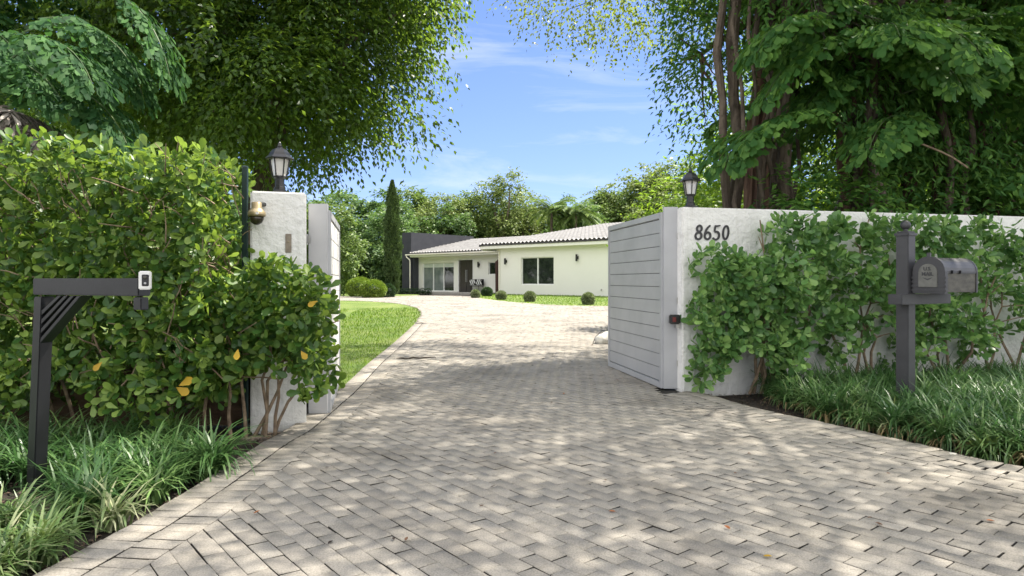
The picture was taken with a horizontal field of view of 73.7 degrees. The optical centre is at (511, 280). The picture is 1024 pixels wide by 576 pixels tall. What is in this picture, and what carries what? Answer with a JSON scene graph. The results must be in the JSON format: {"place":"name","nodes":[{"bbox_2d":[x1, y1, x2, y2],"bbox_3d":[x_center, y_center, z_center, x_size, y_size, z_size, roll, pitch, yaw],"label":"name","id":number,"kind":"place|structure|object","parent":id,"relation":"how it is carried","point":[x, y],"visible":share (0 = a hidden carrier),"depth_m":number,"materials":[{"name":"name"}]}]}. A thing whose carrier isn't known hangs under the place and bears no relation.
{"place":"outdoors","nodes":[
{"label":"outdoors","id":0,"kind":"place"},
{"bbox_2d":[0,301,420,390],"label":"lawn","id":1,"kind":"structure","parent":0,"point":[353,306],"depth_m":16.95,"materials":[{"name":"green plant"}]},
{"bbox_2d":[340,294,419,295],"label":"lawn","id":2,"kind":"structure","parent":0,"point":[395,295],"depth_m":48.03,"materials":[{"name":"green plant"}]},
{"bbox_2d":[8,0,834,218],"label":"sky","id":3,"kind":"structure","parent":0,"point":[574,134],"materials":[{"name":"blue"}]},
{"bbox_2d":[0,293,1023,575],"bbox_3d":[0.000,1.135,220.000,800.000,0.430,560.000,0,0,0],"label":"ground","id":4,"kind":"structure","parent":0,"point":[90,537],"depth_m":5.23,"materials":[{"name":"soil"}]},
{"bbox_2d":[0,492,109,574],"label":"grass clump","id":5,"kind":"object","parent":4,"relation":"on","point":[41,560],"visible":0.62,"depth_m":3.23,"materials":[{"name":"green plant"}]},
{"bbox_2d":[0,63,125,283],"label":"tree","id":6,"kind":"object","parent":4,"relation":"on","point":[3,97],"depth_m":24.65,"materials":[{"name":"green plant"}]},
{"bbox_2d":[0,473,162,575],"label":"ground cover","id":7,"kind":"object","parent":4,"relation":"on","point":[109,515],"visible":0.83,"depth_m":3.57,"materials":[{"name":"green plant"}]},
{"bbox_2d":[26,278,149,498],"bbox_3d":[-2.523,0.669,4.039,1.036,1.362,0.078,0,0,25],"label":"intercom post","id":8,"kind":"object","parent":4,"relation":"on","point":[52,317],"visible":0.94,"depth_m":4.17,"materials":[{"name":"grey metal"}]},
{"bbox_2d":[139,271,151,289],"bbox_3d":[-2.003,0.000,3.725,0.060,0.102,0.047,0,0,-14],"label":"doorbell camera","id":9,"kind":"object","parent":8,"relation":"attached to","point":[145,280],"visible":1,"depth_m":3.71,"materials":[{"name":"white plastic"}]},
{"bbox_2d":[0,0,191,171],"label":"fishtail palm","id":10,"kind":"object","parent":4,"relation":"on","point":[33,68],"visible":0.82,"depth_m":8.30,"materials":[{"name":"plant"}]},
{"bbox_2d":[0,105,69,183],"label":"dead frond","id":11,"kind":"object","parent":10,"relation":"hanging from","point":[20,120],"visible":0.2,"depth_m":7.92,"materials":[{"name":"brown plant"}]},
{"bbox_2d":[0,35,228,299],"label":"tree","id":12,"kind":"object","parent":4,"relation":"on","point":[1,102],"depth_m":28.19,"materials":[{"name":"green plant"}]},
{"bbox_2d":[0,394,239,518],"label":"ground cover","id":13,"kind":"object","parent":4,"relation":"on","point":[85,456],"visible":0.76,"depth_m":4.46,"materials":[{"name":"green plant"}]},
{"bbox_2d":[1,358,249,425],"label":"wall","id":14,"kind":"structure","parent":4,"relation":"on","point":[58,403],"depth_m":6.17,"materials":[{"name":"white paint"}]},
{"bbox_2d":[0,124,256,439],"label":"hedge","id":15,"kind":"object","parent":4,"relation":"on","point":[124,187],"visible":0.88,"depth_m":5.19,"materials":[{"name":"green plant"}]},
{"bbox_2d":[176,377,192,395],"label":"yellow leaf","id":16,"kind":"object","parent":15,"relation":"attached to","point":[183,391],"visible":0.96,"depth_m":5.14,"materials":[{"name":"yellow plant"}]},
{"bbox_2d":[0,426,279,570],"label":"mulch","id":17,"kind":"object","parent":4,"relation":"on","point":[97,536],"visible":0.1,"depth_m":4.26,"materials":[{"name":"brown soil"}]},
{"bbox_2d":[121,136,253,273],"bbox_3d":[-17.969,-3.837,34.335,11.189,11.724,9.360,0,0,-26],"label":"tree","id":18,"kind":"object","parent":4,"relation":"on","point":[231,211],"visible":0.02,"depth_m":35.22,"materials":[{"name":"green plant"}]},
{"bbox_2d":[154,412,271,491],"bbox_3d":[-2.033,1.171,4.590,0.788,0.507,0.821,0,0,0],"label":"grass clump","id":19,"kind":"object","parent":4,"relation":"on","point":[220,455],"visible":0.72,"depth_m":4.56,"materials":[{"name":"green plant"}]},
{"bbox_2d":[215,170,252,262],"bbox_3d":[-17.404,-2.484,39.864,8.131,9.314,8.144,0,0,25],"label":"tree","id":20,"kind":"object","parent":4,"relation":"on","point":[235,216],"visible":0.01,"depth_m":38.71,"materials":[{"name":"green plant"}]},
{"bbox_2d":[0,0,483,277],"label":"ficus tree","id":21,"kind":"object","parent":4,"relation":"on","point":[282,72],"visible":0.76,"depth_m":12.38,"materials":[{"name":"green plant"}]},
{"bbox_2d":[242,165,248,431],"bbox_3d":[-2.325,0.160,5.950,0.048,2.320,0.048,0,0,0],"label":"fence post","id":22,"kind":"object","parent":4,"relation":"on","point":[244,213],"visible":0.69,"depth_m":5.93,"materials":[{"name":"black metal"}]},
{"bbox_2d":[153,250,346,437],"bbox_3d":[-2.127,0.533,5.593,1.437,1.550,0.785,0,0,0],"label":"shrub","id":23,"kind":"object","parent":4,"relation":"on","point":[260,285],"visible":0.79,"depth_m":5.39,"materials":[{"name":"green plant"}]},
{"bbox_2d":[250,191,305,433],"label":"gate pier","id":24,"kind":"structure","parent":4,"relation":"on","point":[280,229],"depth_m":6.05,"materials":[{"name":"white paint"}]},
{"bbox_2d":[247,202,265,224],"bbox_3d":[-2.191,-0.585,5.954,0.150,0.222,0.337,0,0,0],"label":"dome camera","id":25,"kind":"object","parent":24,"relation":"attached to","point":[256,213],"visible":0.98,"depth_m":5.82,"materials":[{"name":"gold metal"}]},
{"bbox_2d":[265,141,293,191],"bbox_3d":[-2.109,-1.023,6.200,0.255,0.476,0.221,0,0,-17],"label":"pier lantern","id":26,"kind":"object","parent":24,"relation":"on","point":[279,158],"visible":0.94,"depth_m":6.15,"materials":[{"name":"black metal"}]},
{"bbox_2d":[306,204,339,413],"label":"driveway gate","id":27,"kind":"structure","parent":24,"relation":"attached to","point":[323,239],"depth_m":6.50,"materials":[{"name":"grey paint"}]},
{"bbox_2d":[294,189,319,207],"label":"tree","id":28,"kind":"object","parent":4,"relation":"on","point":[314,201],"visible":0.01,"depth_m":61.91,"materials":[{"name":"green plant"}]},
{"bbox_2d":[306,198,372,294],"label":"tree","id":29,"kind":"object","parent":4,"relation":"on","point":[346,270],"visible":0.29,"depth_m":45.25,"materials":[{"name":"green plant"}]},
{"bbox_2d":[307,186,383,293],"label":"tree","id":30,"kind":"object","parent":4,"relation":"on","point":[345,196],"visible":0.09,"depth_m":56.25,"materials":[{"name":"green plant"}]},
{"bbox_2d":[345,276,368,296],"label":"clipped bush","id":31,"kind":"object","parent":4,"relation":"on","point":[349,289],"visible":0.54,"depth_m":42.10,"materials":[{"name":"green plant"}]},
{"bbox_2d":[358,279,387,297],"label":"clipped bush","id":32,"kind":"object","parent":4,"relation":"on","point":[370,288],"visible":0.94,"depth_m":39.59,"materials":[{"name":"green plant"}]},
{"bbox_2d":[341,186,419,276],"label":"tree","id":33,"kind":"object","parent":4,"relation":"on","point":[403,208],"visible":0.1,"depth_m":58.63,"materials":[{"name":"green plant"}]},
{"bbox_2d":[351,205,420,293],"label":"tree","id":34,"kind":"object","parent":4,"relation":"on","point":[378,272],"visible":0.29,"depth_m":54.30,"materials":[{"name":"green plant"}]},
{"bbox_2d":[381,283,395,296],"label":"clipped bush","id":35,"kind":"object","parent":4,"relation":"on","point":[389,292],"visible":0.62,"depth_m":40.69,"materials":[{"name":"green plant"}]},
{"bbox_2d":[381,179,403,294],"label":"cypress","id":36,"kind":"object","parent":4,"relation":"on","point":[393,245],"visible":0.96,"depth_m":41.21,"materials":[{"name":"green plant"}]},
{"bbox_2d":[375,183,440,244],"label":"tree","id":37,"kind":"object","parent":4,"relation":"on","point":[417,199],"visible":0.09,"depth_m":70.33,"materials":[{"name":"green plant"}]},
{"bbox_2d":[415,203,478,238],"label":"tree","id":38,"kind":"object","parent":4,"relation":"on","point":[446,219],"visible":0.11,"depth_m":62.66,"materials":[{"name":"green plant"}]},
{"bbox_2d":[410,191,487,236],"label":"tree","id":39,"kind":"object","parent":4,"relation":"on","point":[431,212],"visible":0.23,"depth_m":64.99,"materials":[{"name":"green plant"}]},
{"bbox_2d":[436,190,501,238],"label":"tree","id":40,"kind":"object","parent":4,"relation":"on","point":[474,209],"visible":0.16,"depth_m":65.91,"materials":[{"name":"green plant"}]},
{"bbox_2d":[468,166,534,238],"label":"tree","id":41,"kind":"object","parent":4,"relation":"on","point":[498,195],"visible":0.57,"depth_m":65.37,"materials":[{"name":"green plant"}]},
{"bbox_2d":[402,222,622,295],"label":"house","id":42,"kind":"structure","parent":4,"relation":"on","point":[537,264],"depth_m":41.77,"materials":[{"name":"paint"}]},
{"bbox_2d":[423,262,453,290],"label":"window","id":43,"kind":"structure","parent":42,"relation":"in","point":[436,276],"depth_m":49.92,"materials":[{"name":"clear glass"}]},
{"bbox_2d":[460,260,472,291],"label":"door","id":44,"kind":"structure","parent":42,"relation":"in","point":[466,266],"depth_m":47.92,"materials":[{"name":"wood"}]},
{"bbox_2d":[470,279,483,291],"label":"porch bench","id":45,"kind":"object","parent":42,"relation":"on","point":[476,281],"visible":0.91,"depth_m":46.49,"materials":[{"name":"black metal"}]},
{"bbox_2d":[489,262,494,274],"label":"window","id":46,"kind":"structure","parent":42,"relation":"in","point":[491,264],"depth_m":46.28,"materials":[{"name":"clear glass"}]},
{"bbox_2d":[495,260,497,292],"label":"downspout","id":47,"kind":"object","parent":42,"relation":"attached to","point":[496,276],"visible":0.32,"depth_m":45.24,"materials":[{"name":"black metal"}]},
{"bbox_2d":[522,257,553,284],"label":"window","id":48,"kind":"structure","parent":42,"relation":"in","point":[535,270],"depth_m":40.02,"materials":[{"name":"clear glass"}]},
{"bbox_2d":[493,190,567,236],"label":"tree","id":49,"kind":"object","parent":4,"relation":"on","point":[535,229],"visible":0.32,"depth_m":66.32,"materials":[{"name":"green plant"}]},
{"bbox_2d":[523,195,577,231],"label":"palm tree","id":50,"kind":"object","parent":4,"relation":"on","point":[550,217],"visible":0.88,"depth_m":61.82,"materials":[{"name":"green plant"}]},
{"bbox_2d":[530,192,602,234],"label":"tree","id":51,"kind":"object","parent":4,"relation":"on","point":[569,196],"visible":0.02,"depth_m":68.89,"materials":[{"name":"green plant"}]},
{"bbox_2d":[548,199,604,230],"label":"palm tree","id":52,"kind":"object","parent":4,"relation":"on","point":[575,212],"visible":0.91,"depth_m":60.24,"materials":[{"name":"green plant"}]},
{"bbox_2d":[542,200,611,232],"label":"tree","id":53,"kind":"object","parent":4,"relation":"on","point":[593,209],"visible":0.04,"depth_m":63.21,"materials":[{"name":"green plant"}]},
{"bbox_2d":[593,329,607,343],"bbox_3d":[1.926,1.160,13.590,0.474,0.428,0.566,0,0,35],"label":"rock","id":54,"kind":"object","parent":4,"relation":"on","point":[602,338],"visible":0.49,"depth_m":13.43,"materials":[{"name":"white stone"}]},
{"bbox_2d":[565,188,638,226],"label":"tree","id":55,"kind":"object","parent":4,"relation":"on","point":[610,213],"visible":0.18,"depth_m":68.37,"materials":[{"name":"green plant"}]},
{"bbox_2d":[580,161,685,222],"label":"tree","id":56,"kind":"object","parent":4,"relation":"on","point":[645,181],"visible":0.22,"depth_m":68.50,"materials":[{"name":"green plant"}]},
{"bbox_2d":[621,158,717,221],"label":"tree","id":57,"kind":"object","parent":4,"relation":"on","point":[667,166],"visible":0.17,"depth_m":66.27,"materials":[{"name":"green plant"}]},
{"bbox_2d":[654,191,712,213],"bbox_3d":[10.000,-1.885,37.927,5.739,6.313,5.443,0,0,37],"label":"tree","id":58,"kind":"object","parent":4,"relation":"on","point":[676,204],"visible":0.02,"depth_m":37.74,"materials":[{"name":"green plant"}]},
{"bbox_2d":[486,0,917,210],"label":"shade tree","id":59,"kind":"object","parent":4,"relation":"on","point":[643,25],"visible":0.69,"depth_m":14.63,"materials":[{"name":"green plant"}]},
{"bbox_2d":[606,42,845,246],"bbox_3d":[6.150,-2.313,17.611,7.391,8.771,4.472,0,0,0],"label":"tree","id":60,"kind":"object","parent":4,"relation":"on","point":[716,200],"visible":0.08,"depth_m":17.55,"materials":[{"name":"green plant"}]},
{"bbox_2d":[679,240,818,394],"bbox_3d":[2.629,0.425,7.645,1.458,1.765,0.735,0,0,0],"label":"shrub","id":61,"kind":"object","parent":4,"relation":"on","point":[742,275],"visible":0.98,"depth_m":7.48,"materials":[{"name":"green plant"}]},
{"bbox_2d":[635,0,895,208],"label":"tree","id":62,"kind":"object","parent":4,"relation":"on","point":[694,54],"visible":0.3,"depth_m":11.08,"materials":[{"name":"green plant"}]},
{"bbox_2d":[776,0,797,209],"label":"tree","id":63,"kind":"object","parent":4,"relation":"on","point":[782,154],"visible":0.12,"depth_m":9.99,"materials":[{"name":"brown plant"}]},
{"bbox_2d":[696,0,878,209],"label":"palm clump","id":64,"kind":"object","parent":4,"relation":"on","point":[735,167],"visible":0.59,"depth_m":10.01,"materials":[{"name":"plant"}]},
{"bbox_2d":[758,0,853,208],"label":"tree","id":65,"kind":"object","parent":4,"relation":"on","point":[767,184],"visible":0.06,"depth_m":10.76,"materials":[{"name":"brown plant"}]},
{"bbox_2d":[756,207,859,381],"bbox_3d":[3.260,0.243,7.838,1.230,2.133,0.728,0,0,0],"label":"shrub","id":66,"kind":"object","parent":4,"relation":"on","point":[838,223],"visible":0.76,"depth_m":7.66,"materials":[{"name":"green plant"}]},
{"bbox_2d":[747,159,930,251],"bbox_3d":[4.403,-0.174,9.434,3.100,3.156,1.700,0,0,0],"label":"bush","id":67,"kind":"object","parent":4,"relation":"on","point":[783,203],"visible":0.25,"depth_m":9.17,"materials":[{"name":"green plant"}]},
{"bbox_2d":[675,207,1023,395],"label":"boundary wall","id":68,"kind":"structure","parent":4,"relation":"on","point":[743,225],"depth_m":8.11,"materials":[{"name":"white paint"}]},
{"bbox_2d":[608,207,677,388],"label":"driveway gate","id":69,"kind":"structure","parent":68,"relation":"attached to","point":[642,292],"depth_m":8.61,"materials":[{"name":"grey paint"}]},
{"bbox_2d":[669,314,679,327],"bbox_3d":[1.881,0.474,7.899,0.120,0.155,0.083,0,0,0],"label":"gate sensor","id":70,"kind":"object","parent":68,"relation":"attached to","point":[674,318],"visible":1,"depth_m":7.86,"materials":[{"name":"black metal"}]},
{"bbox_2d":[680,167,700,206],"bbox_3d":[2.091,-1.086,8.011,0.255,0.476,0.221,0,0,-30],"label":"pier lantern","id":71,"kind":"object","parent":68,"relation":"on","point":[690,180],"visible":0.98,"depth_m":7.96,"materials":[{"name":"black metal"}]},
{"bbox_2d":[694,225,729,240],"bbox_3d":[2.333,-0.556,7.961,0.449,0.185,0.016,0,0,-14],"label":"house number","id":72,"kind":"object","parent":68,"relation":"attached to","point":[709,233],"visible":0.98,"depth_m":7.95,"materials":[{"name":"black metal"}]},
{"bbox_2d":[704,0,999,213],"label":"tree","id":73,"kind":"object","parent":4,"relation":"on","point":[840,131],"visible":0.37,"depth_m":9.68,"materials":[{"name":"green plant"}]},
{"bbox_2d":[688,2,1020,210],"bbox_3d":[7.198,-3.048,13.131,8.127,9.026,3.898,0,0,0],"label":"tree","id":74,"kind":"object","parent":4,"relation":"on","point":[832,137],"visible":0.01,"depth_m":13.23,"materials":[{"name":"green plant"}]},
{"bbox_2d":[711,393,1010,462],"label":"mulch","id":75,"kind":"object","parent":4,"relation":"on","point":[797,412],"visible":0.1,"depth_m":7.09,"materials":[{"name":"brown soil"}]},
{"bbox_2d":[700,1,1023,211],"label":"fishtail palm","id":76,"kind":"object","parent":4,"relation":"on","point":[804,149],"visible":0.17,"depth_m":10.27,"materials":[{"name":"plant"}]},
{"bbox_2d":[810,209,924,374],"bbox_3d":[4.088,0.239,8.063,1.261,2.133,0.798,0,0,0],"label":"shrub","id":77,"kind":"object","parent":4,"relation":"on","point":[869,240],"visible":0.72,"depth_m":7.92,"materials":[{"name":"green plant"}]},
{"bbox_2d":[720,0,1023,214],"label":"fishtail palm","id":78,"kind":"object","parent":4,"relation":"on","point":[773,38],"visible":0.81,"depth_m":9.04,"materials":[{"name":"plant"}]},
{"bbox_2d":[810,0,880,63],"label":"dead frond","id":79,"kind":"object","parent":78,"relation":"hanging from","point":[821,5],"visible":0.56,"depth_m":9.21,"materials":[{"name":"brown plant"}]},
{"bbox_2d":[897,138,967,167],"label":"bare frond stem","id":80,"kind":"object","parent":78,"relation":"attached to","point":[950,156],"visible":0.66,"depth_m":8.99,"materials":[{"name":"brown plant"}]},
{"bbox_2d":[794,117,959,210],"bbox_3d":[9.377,-2.454,18.148,7.419,8.508,4.422,0,0,0],"label":"bush","id":81,"kind":"object","parent":4,"relation":"on","point":[836,179],"visible":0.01,"depth_m":17.77,"materials":[{"name":"green plant"}]},
{"bbox_2d":[743,351,1023,465],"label":"ground cover","id":82,"kind":"object","parent":4,"relation":"on","point":[978,398],"visible":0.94,"depth_m":6.35,"materials":[{"name":"green plant"}]},
{"bbox_2d":[761,0,1023,212],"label":"fishtail palm","id":83,"kind":"object","parent":4,"relation":"on","point":[921,37],"visible":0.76,"depth_m":8.80,"materials":[{"name":"plant"}]},
{"bbox_2d":[869,391,928,430],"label":"grass clump","id":84,"kind":"object","parent":4,"relation":"on","point":[905,405],"visible":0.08,"depth_m":6.07,"materials":[{"name":"green plant"}]},
{"bbox_2d":[809,0,1023,215],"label":"tree","id":85,"kind":"object","parent":4,"relation":"on","point":[988,153],"visible":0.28,"depth_m":9.82,"materials":[{"name":"green plant"}]},
{"bbox_2d":[839,0,1023,215],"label":"fishtail palm","id":86,"kind":"object","parent":4,"relation":"on","point":[993,72],"visible":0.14,"depth_m":9.71,"materials":[{"name":"plant"}]},
{"bbox_2d":[888,220,977,394],"bbox_3d":[4.133,0.369,6.710,0.860,1.922,0.461,0,0,-30],"label":"mailbox","id":87,"kind":"object","parent":4,"relation":"on","point":[935,280],"visible":0.99,"depth_m":6.68,"materials":[{"name":"metal"}]},
{"bbox_2d":[883,0,982,209],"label":"tree","id":88,"kind":"object","parent":4,"relation":"on","point":[906,174],"visible":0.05,"depth_m":10.56,"materials":[{"name":"green plant"}]},
{"bbox_2d":[877,211,1004,373],"bbox_3d":[5.204,0.235,8.266,1.400,2.148,0.732,0,0,0],"label":"shrub","id":89,"kind":"object","parent":4,"relation":"on","point":[951,233],"visible":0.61,"depth_m":8.08,"materials":[{"name":"green plant"}]},
{"bbox_2d":[891,154,1023,216],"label":"bush","id":90,"kind":"object","parent":4,"relation":"on","point":[1008,207],"visible":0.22,"depth_m":9.72,"materials":[{"name":"green plant"}]},
{"bbox_2d":[937,0,997,213],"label":"tree","id":91,"kind":"object","parent":4,"relation":"on","point":[975,121],"visible":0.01,"depth_m":10.95,"materials":[{"name":"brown plant"}]},
{"bbox_2d":[917,0,1023,215],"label":"fishtail palm","id":92,"kind":"object","parent":4,"relation":"on","point":[1020,2],"visible":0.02,"depth_m":10.55,"materials":[{"name":"plant"}]},
{"bbox_2d":[920,0,1021,209],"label":"tree","id":93,"kind":"object","parent":4,"relation":"on","point":[978,3],"visible":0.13,"depth_m":10.48,"materials":[{"name":"green plant"}]},
{"bbox_2d":[927,0,1018,215],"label":"tree","id":94,"kind":"object","parent":4,"relation":"on","point":[1009,131],"visible":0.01,"depth_m":11.30,"materials":[{"name":"green plant"}]},
{"bbox_2d":[940,417,1023,464],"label":"grass clump","id":95,"kind":"object","parent":4,"relation":"on","point":[984,453],"visible":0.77,"depth_m":5.01,"materials":[{"name":"green plant"}]},
{"bbox_2d":[940,0,1023,167],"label":"tree","id":96,"kind":"object","parent":4,"relation":"on","point":[1017,27],"visible":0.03,"depth_m":10.56,"materials":[{"name":"green plant"}]},
{"bbox_2d":[954,217,1023,371],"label":"shrub","id":97,"kind":"object","parent":4,"relation":"on","point":[1013,251],"visible":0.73,"depth_m":8.50,"materials":[{"name":"green plant"}]},
{"bbox_2d":[480,293,607,305],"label":"lawn","id":98,"kind":"structure","parent":0,"point":[569,302],"depth_m":31.25,"materials":[{"name":"green plant"}]},
{"bbox_2d":[470,289,480,297],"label":"ball shrub","id":99,"kind":"object","parent":98,"relation":"on","point":[475,293],"visible":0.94,"depth_m":34.25,"materials":[{"name":"green plant"}]},
{"bbox_2d":[481,286,492,295],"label":"ball shrub","id":100,"kind":"object","parent":98,"relation":"on","point":[487,291],"visible":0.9,"depth_m":36.56,"materials":[{"name":"green plant"}]},
{"bbox_2d":[495,290,506,299],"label":"ball shrub","id":101,"kind":"object","parent":98,"relation":"on","point":[500,294],"visible":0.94,"depth_m":31.84,"materials":[{"name":"green plant"}]},
{"bbox_2d":[523,290,536,301],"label":"ball shrub","id":102,"kind":"object","parent":98,"relation":"on","point":[529,296],"visible":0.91,"depth_m":29.96,"materials":[{"name":"green plant"}]},
{"bbox_2d":[581,292,594,304],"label":"ball shrub","id":103,"kind":"object","parent":98,"relation":"on","point":[587,298],"visible":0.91,"depth_m":27.67,"materials":[{"name":"green plant"}]},
{"bbox_2d":[130,295,1023,575],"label":"driveway","id":104,"kind":"structure","parent":0,"point":[546,419],"depth_m":4.17,"materials":[{"name":"grey stone"}]},
{"bbox_2d":[399,357,435,358],"bbox_3d":[-1.553,1.256,11.064,0.640,0.044,0.047,0,0,-5],"label":"drain grate","id":105,"kind":"object","parent":104,"relation":"on","point":[416,357],"visible":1,"depth_m":11.06,"materials":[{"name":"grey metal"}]},
{"bbox_2d":[197,323,1006,554],"bbox_3d":[-3.314,1.089,22.237,22.757,0.410,50.646,0,0,-14],"label":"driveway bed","id":106,"kind":"object","parent":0,"point":[667,391],"visible":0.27,"depth_m":7.95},
{"bbox_2d":[33,323,429,575],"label":"driveway border","id":107,"kind":"object","parent":106,"relation":"on","point":[140,543],"visible":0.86,"depth_m":4.03,"materials":[{"name":"grey stone"}]},
{"bbox_2d":[663,391,1023,481],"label":"driveway border","id":108,"kind":"object","parent":106,"relation":"on","point":[926,453],"visible":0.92,"depth_m":5.50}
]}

